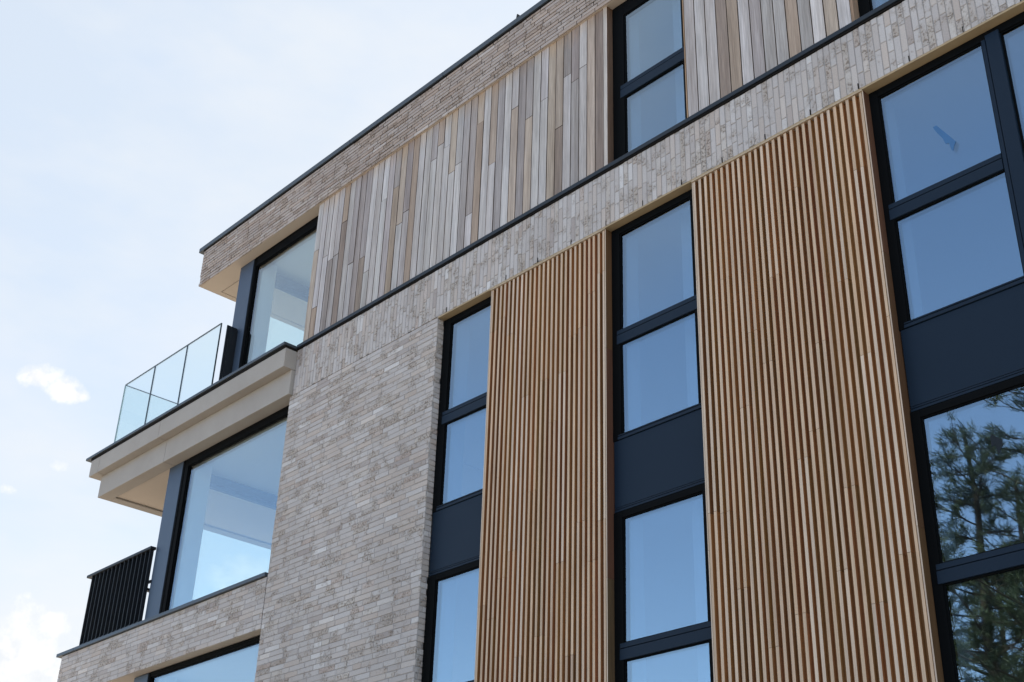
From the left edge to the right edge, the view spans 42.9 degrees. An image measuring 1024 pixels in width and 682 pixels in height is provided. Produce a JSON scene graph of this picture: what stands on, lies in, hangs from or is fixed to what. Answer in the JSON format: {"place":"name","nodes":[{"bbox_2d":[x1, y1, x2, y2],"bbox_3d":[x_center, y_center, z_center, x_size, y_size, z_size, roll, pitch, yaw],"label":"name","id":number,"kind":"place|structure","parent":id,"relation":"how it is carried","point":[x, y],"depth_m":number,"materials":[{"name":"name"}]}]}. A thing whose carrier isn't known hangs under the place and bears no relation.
{"place":"outdoors","nodes":[
{"label":"outdoors","id":0,"kind":"place"},
{"bbox_2d":[0,0,540,681],"label":"sky","id":1,"kind":"structure","parent":0,"point":[134,134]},
{"bbox_2d":[56,0,1023,681],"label":"apartment building","id":2,"kind":"structure","parent":0,"point":[662,340],"depth_m":12.86,"materials":[{"name":"brick"}]},
{"bbox_2d":[134,636,259,681],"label":"corner window","id":3,"kind":"structure","parent":2,"relation":"in","point":[159,675],"depth_m":16.63,"materials":[{"name":"black metal"}]},
{"bbox_2d":[144,405,288,619],"bbox_3d":[-3.772,2.559,17.463,0.404,2.698,3.320,25,-36,-36],"label":"corner window","id":4,"kind":"structure","parent":2,"relation":"in","point":[173,578],"depth_m":18.27,"materials":[{"name":"black metal"}]},
{"bbox_2d":[209,474,277,509],"bbox_3d":[-3.199,3.809,19.700,3.920,2.696,0.200,25,-36,-36],"label":"side window","id":5,"kind":"structure","parent":2,"relation":"in","point":[217,483],"depth_m":19.53,"materials":[{"name":"glass"}]},
{"bbox_2d":[232,216,317,371],"bbox_3d":[-3.239,-0.407,18.579,0.374,2.320,2.265,25,-36,-36],"label":"corner window","id":6,"kind":"structure","parent":2,"relation":"in","point":[254,299],"depth_m":19.15,"materials":[{"name":"black metal"}]},
{"bbox_2d":[274,273,308,301],"bbox_3d":[-2.319,0.661,20.463,3.920,2.318,0.200,25,-36,-36],"label":"side window","id":7,"kind":"structure","parent":2,"relation":"in","point":[282,283],"depth_m":20.02,"materials":[{"name":"glass"}]},
{"bbox_2d":[421,560,479,681],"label":"window","id":8,"kind":"structure","parent":2,"relation":"in","point":[429,664],"depth_m":13.16,"materials":[{"name":"black metal"}]},
{"bbox_2d":[432,296,490,512],"bbox_3d":[-0.476,0.658,14.111,0.092,2.341,0.910,25,-36,-36],"label":"window","id":9,"kind":"structure","parent":2,"relation":"in","point":[447,415],"depth_m":14.20,"materials":[{"name":"black metal"}]},
{"bbox_2d":[612,0,686,159],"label":"window","id":10,"kind":"structure","parent":2,"relation":"in","point":[624,89],"depth_m":13.90,"materials":[{"name":"black metal"}]},
{"bbox_2d":[611,189,701,441],"bbox_3d":[1.386,-0.260,12.322,0.092,2.341,1.132,25,-36,-36],"label":"window","id":11,"kind":"structure","parent":2,"relation":"in","point":[622,335],"depth_m":12.41,"materials":[{"name":"black metal"}]},
{"bbox_2d":[614,483,713,681],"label":"window","id":12,"kind":"structure","parent":2,"relation":"in","point":[627,650],"depth_m":11.11,"materials":[{"name":"black metal"}]},
{"bbox_2d":[858,0,873,16],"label":"window","id":13,"kind":"structure","parent":2,"relation":"in","point":[865,6],"depth_m":11.69,"materials":[{"name":"black metal"}]},
{"bbox_2d":[869,11,1023,331],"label":"window","id":14,"kind":"structure","parent":2,"relation":"in","point":[1009,163],"depth_m":10.30,"materials":[{"name":"black metal"}]},
{"bbox_2d":[910,374,1023,681],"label":"window","id":15,"kind":"structure","parent":2,"relation":"in","point":[943,573],"depth_m":9.16,"materials":[{"name":"black metal"}]}
]}

